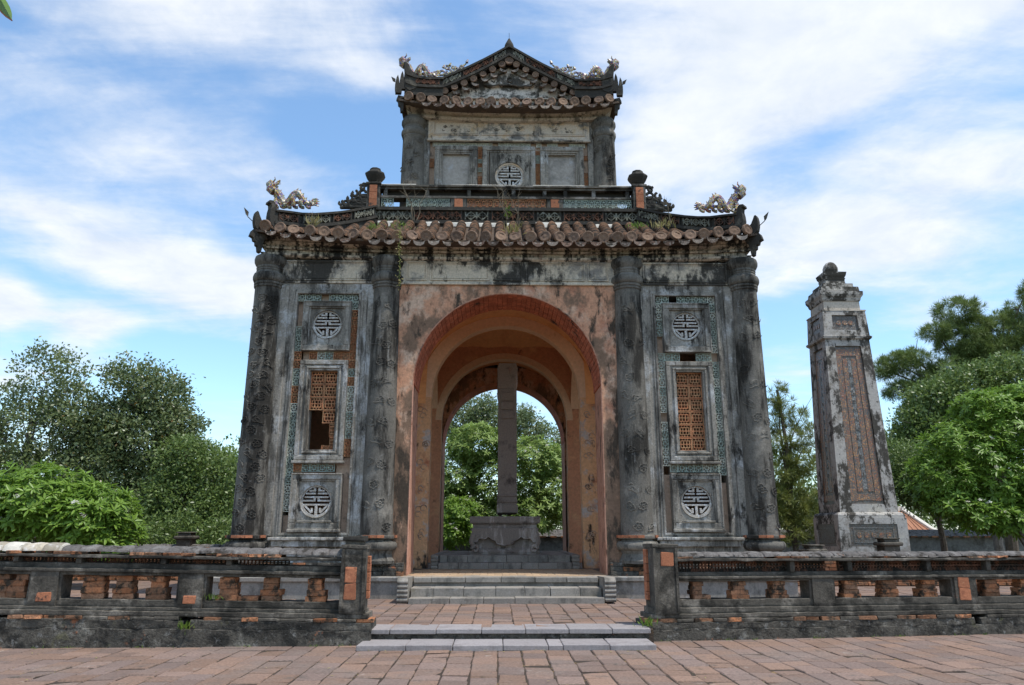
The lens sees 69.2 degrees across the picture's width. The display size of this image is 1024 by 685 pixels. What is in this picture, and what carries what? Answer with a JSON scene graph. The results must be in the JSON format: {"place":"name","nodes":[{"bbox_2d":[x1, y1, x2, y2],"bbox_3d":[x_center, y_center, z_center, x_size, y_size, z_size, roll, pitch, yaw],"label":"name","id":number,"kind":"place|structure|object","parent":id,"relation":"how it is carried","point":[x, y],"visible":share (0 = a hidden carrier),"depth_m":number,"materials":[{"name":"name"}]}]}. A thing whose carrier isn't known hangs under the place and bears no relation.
{"place":"outdoors","nodes":[
{"label":"outdoors","id":0,"kind":"place"},
{"bbox_2d":[0,0,12,20],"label":"leaf","id":1,"kind":"object","parent":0,"point":[5,10],"visible":1,"depth_m":3.45,"materials":[{"name":"green plant"}]},
{"bbox_2d":[0,634,1023,684],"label":"paving","id":2,"kind":"structure","parent":0,"point":[979,659],"depth_m":8.67,"materials":[{"name":"brick"}]},
{"bbox_2d":[0,536,375,648],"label":"wall","id":3,"kind":"structure","parent":2,"relation":"on","point":[40,607],"depth_m":10.21,"materials":[{"name":"stone"}]},
{"bbox_2d":[177,621,191,629],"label":"weed","id":4,"kind":"object","parent":3,"relation":"on","point":[185,626],"visible":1,"depth_m":10.02,"materials":[{"name":"green plant"}]},
{"bbox_2d":[202,592,222,599],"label":"weed","id":5,"kind":"object","parent":3,"relation":"on","point":[213,597],"visible":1,"depth_m":10.25,"materials":[{"name":"green plant"}]},
{"bbox_2d":[356,623,656,650],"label":"gate steps","id":6,"kind":"structure","parent":2,"relation":"on","point":[493,637],"depth_m":10.29,"materials":[{"name":"stone"}]},
{"bbox_2d":[635,543,1023,641],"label":"wall","id":7,"kind":"structure","parent":2,"relation":"on","point":[963,603],"depth_m":11.12,"materials":[{"name":"stone"}]},
{"bbox_2d":[0,0,1023,529],"label":"sky","id":8,"kind":"structure","parent":0,"point":[881,141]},
{"bbox_2d":[70,580,1010,642],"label":"terrace","id":9,"kind":"structure","parent":0,"point":[618,611],"depth_m":12.68,"materials":[{"name":"tile"}]},
{"bbox_2d":[0,458,149,560],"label":"plumeria bush","id":10,"kind":"object","parent":9,"relation":"on","point":[30,509],"visible":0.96,"depth_m":17.78,"materials":[{"name":"green plant"}]},
{"bbox_2d":[1,532,223,580],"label":"terrace wall","id":11,"kind":"structure","parent":9,"relation":"on","point":[188,539],"depth_m":21.00,"materials":[{"name":"paint"}]},
{"bbox_2d":[443,494,481,550],"bbox_3d":[-2.289,7.780,31.000,2.162,2.937,2.526,-8,-17,30],"label":"plumeria bush","id":12,"kind":"object","parent":9,"relation":"on","point":[451,540],"visible":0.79,"depth_m":30.59,"materials":[{"name":"green plant"}]},
{"bbox_2d":[443,420,562,547],"bbox_3d":[-0.597,6.607,33.284,8.660,6.342,4.012,0,-14,-1],"label":"plumeria tree","id":13,"kind":"object","parent":9,"relation":"on","point":[471,463],"visible":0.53,"depth_m":32.64,"materials":[{"name":"green plant"}]},
{"bbox_2d":[212,38,798,599],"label":"pavilion","id":14,"kind":"structure","parent":9,"relation":"on","point":[634,354],"depth_m":17.09,"materials":[{"name":"stone"}]},
{"bbox_2d":[305,213,322,225],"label":"grass tuft","id":15,"kind":"object","parent":14,"relation":"on","point":[314,221],"visible":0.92,"depth_m":17.45,"materials":[{"name":"plant"}]},
{"bbox_2d":[291,360,348,463],"bbox_3d":[-4.204,1.546,16.505,1.140,2.295,0.470,0,-14,-1],"label":"window","id":16,"kind":"structure","parent":14,"relation":"in","point":[334,454],"depth_m":16.42,"materials":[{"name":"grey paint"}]},
{"bbox_2d":[369,222,380,229],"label":"weed","id":17,"kind":"object","parent":14,"relation":"on","point":[370,227],"visible":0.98,"depth_m":17.07,"materials":[{"name":"green plant"}]},
{"bbox_2d":[383,216,411,229],"bbox_3d":[-2.619,-2.775,17.114,0.885,0.309,0.398,0,-14,-1],"label":"weed","id":18,"kind":"object","parent":14,"relation":"on","point":[402,223],"visible":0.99,"depth_m":17.10,"materials":[{"name":"green plant"}]},
{"bbox_2d":[395,228,402,290],"bbox_3d":[-2.535,-1.899,16.631,0.197,1.509,0.205,-5,-15,20],"label":"vine","id":19,"kind":"object","parent":14,"relation":"hanging from","point":[398,246],"visible":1,"depth_m":16.64,"materials":[{"name":"green plant"}]},
{"bbox_2d":[402,184,428,219],"bbox_3d":[-2.500,-3.643,18.913,0.756,1.031,0.326,0,-14,-1],"label":"weed","id":20,"kind":"object","parent":14,"relation":"on","point":[412,202],"visible":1,"depth_m":18.91,"materials":[{"name":"plant"}]},
{"bbox_2d":[491,184,512,218],"bbox_3d":[-0.226,-3.665,19.065,0.551,0.947,0.377,7,-16,-27],"label":"weed","id":21,"kind":"object","parent":14,"relation":"on","point":[505,212],"visible":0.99,"depth_m":19.13,"materials":[{"name":"green plant"}]},
{"bbox_2d":[430,363,579,568],"bbox_3d":[-0.211,3.511,21.293,3.680,5.510,5.009,0,-14,-1],"label":"stele","id":22,"kind":"object","parent":14,"relation":"on","point":[504,542],"visible":1,"depth_m":19.37,"materials":[{"name":"stone"}]},
{"bbox_2d":[501,222,526,234],"bbox_3d":[0.108,-2.733,17.741,0.770,0.415,0.419,0,-14,-1],"label":"grass tuft","id":23,"kind":"object","parent":14,"relation":"on","point":[512,229],"visible":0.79,"depth_m":17.69,"materials":[{"name":"plant"}]},
{"bbox_2d":[505,191,522,228],"bbox_3d":[0.093,-3.329,18.510,0.520,1.021,0.249,0,-14,-1],"label":"weed","id":24,"kind":"object","parent":14,"relation":"on","point":[516,210],"visible":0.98,"depth_m":18.49,"materials":[{"name":"green plant"}]},
{"bbox_2d":[625,222,648,228],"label":"weed","id":25,"kind":"object","parent":14,"relation":"on","point":[635,225],"visible":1,"depth_m":17.58,"materials":[{"name":"green plant"}]},
{"bbox_2d":[643,218,675,229],"bbox_3d":[3.528,-2.836,17.760,0.791,0.294,0.349,-3,-15,10],"label":"grass tuft","id":26,"kind":"object","parent":14,"relation":"on","point":[660,225],"visible":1,"depth_m":17.71,"materials":[{"name":"plant"}]},
{"bbox_2d":[661,197,671,223],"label":"weed","id":27,"kind":"object","parent":14,"relation":"on","point":[668,209],"visible":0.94,"depth_m":18.43,"materials":[{"name":"green plant"}]},
{"bbox_2d":[664,361,721,463],"bbox_3d":[3.994,1.586,16.664,1.140,2.295,0.470,0,-14,-1],"label":"window","id":28,"kind":"structure","parent":14,"relation":"in","point":[709,454],"depth_m":16.56,"materials":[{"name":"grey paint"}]},
{"bbox_2d":[397,576,615,604],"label":"entrance steps","id":29,"kind":"structure","parent":9,"relation":"on","point":[411,590],"depth_m":14.40,"materials":[{"name":"stone"}]},
{"bbox_2d":[633,615,657,626],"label":"weed","id":30,"kind":"object","parent":9,"relation":"on","point":[649,621],"visible":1,"depth_m":10.51,"materials":[{"name":"green plant"}]},
{"bbox_2d":[805,262,910,563],"bbox_3d":[9.846,2.102,21.862,1.944,9.469,1.671,0,-14,-1],"label":"obelisk","id":31,"kind":"object","parent":9,"relation":"on","point":[858,506],"visible":0.98,"depth_m":21.33,"materials":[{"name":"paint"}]},
{"bbox_2d":[795,538,1011,585],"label":"terrace wall","id":32,"kind":"structure","parent":9,"relation":"on","point":[888,544],"depth_m":18.75,"materials":[{"name":"paint"}]},
{"bbox_2d":[899,380,1023,545],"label":"plumeria tree","id":33,"kind":"object","parent":9,"relation":"on","point":[955,501],"visible":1,"depth_m":23.33,"materials":[{"name":"green plant"}]},
{"label":"ground","id":34,"kind":"structure","parent":0,"visible":0},
{"bbox_2d":[0,335,127,498],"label":"tree","id":35,"kind":"object","parent":34,"relation":"on","point":[45,411],"visible":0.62,"depth_m":29.27,"materials":[{"name":"green plant"}]},
{"bbox_2d":[6,506,231,544],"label":"undergrowth","id":36,"kind":"object","parent":34,"relation":"on","point":[159,536],"visible":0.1,"depth_m":25.15,"materials":[{"name":"green plant"}]},
{"bbox_2d":[43,350,217,528],"bbox_3d":[-14.537,4.532,29.157,6.754,8.844,4.590,0,-14,-1],"label":"tree","id":37,"kind":"object","parent":34,"relation":"on","point":[155,418],"visible":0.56,"depth_m":29.03,"materials":[{"name":"green plant"}]},
{"bbox_2d":[127,427,238,543],"bbox_3d":[-11.932,5.896,27.468,6.549,5.424,4.023,0,-14,-1],"label":"tree","id":38,"kind":"object","parent":34,"relation":"on","point":[209,500],"visible":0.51,"depth_m":27.12,"materials":[{"name":"green plant"}]},
{"bbox_2d":[207,441,238,517],"bbox_3d":[-15.328,8.294,38.943,3.356,6.328,3.203,-5,-15,18],"label":"tree","id":39,"kind":"object","parent":34,"relation":"on","point":[223,450],"visible":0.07,"depth_m":39.04,"materials":[{"name":"green plant"}]},
{"bbox_2d":[445,391,497,494],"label":"tree","id":40,"kind":"object","parent":34,"relation":"on","point":[485,408],"visible":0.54,"depth_m":43.58,"materials":[{"name":"green plant"}]},
{"bbox_2d":[0,433,1021,529],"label":"woods","id":41,"kind":"object","parent":34,"relation":"on","point":[920,516],"visible":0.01,"depth_m":52.54,"materials":[{"name":"green plant"}]},
{"bbox_2d":[517,402,560,512],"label":"tree","id":42,"kind":"object","parent":34,"relation":"on","point":[525,419],"visible":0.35,"depth_m":45.57,"materials":[{"name":"green plant"}]},
{"bbox_2d":[443,530,1023,551],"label":"boundary wall","id":43,"kind":"structure","parent":34,"relation":"on","point":[925,540],"depth_m":35.13,"materials":[{"name":"stone"}]},
{"bbox_2d":[766,379,818,551],"bbox_3d":[11.884,5.523,31.843,3.703,8.199,2.619,0,-14,-1],"label":"pine tree","id":44,"kind":"object","parent":34,"relation":"on","point":[787,496],"visible":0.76,"depth_m":31.56,"materials":[{"name":"green plant"}]},
{"bbox_2d":[797,423,906,519],"bbox_3d":[17.630,7.592,37.648,6.938,7.047,3.110,0,-14,-1],"label":"tree","id":45,"kind":"object","parent":34,"relation":"on","point":[816,500],"depth_m":37.68,"materials":[{"name":"green plant"}]},
{"bbox_2d":[898,506,937,529],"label":"gatehouse","id":46,"kind":"object","parent":34,"relation":"on","point":[915,523],"visible":0.07,"depth_m":44.38,"materials":[{"name":"tile"}]},
{"bbox_2d":[887,435,962,551],"bbox_3d":[15.795,6.224,28.642,3.885,5.238,2.975,0,-14,-1],"label":"tree","id":47,"kind":"object","parent":34,"relation":"on","point":[896,470],"visible":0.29,"depth_m":28.53,"materials":[{"name":"green plant"}]},
{"bbox_2d":[873,278,1023,550],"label":"pine tree","id":48,"kind":"object","parent":34,"relation":"on","point":[977,338],"visible":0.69,"depth_m":35.03,"materials":[{"name":"green plant"}]},
{"bbox_2d":[883,348,1023,550],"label":"tree","id":49,"kind":"object","parent":34,"relation":"on","point":[949,385],"visible":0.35,"depth_m":31.23,"materials":[{"name":"green plant"}]}
]}

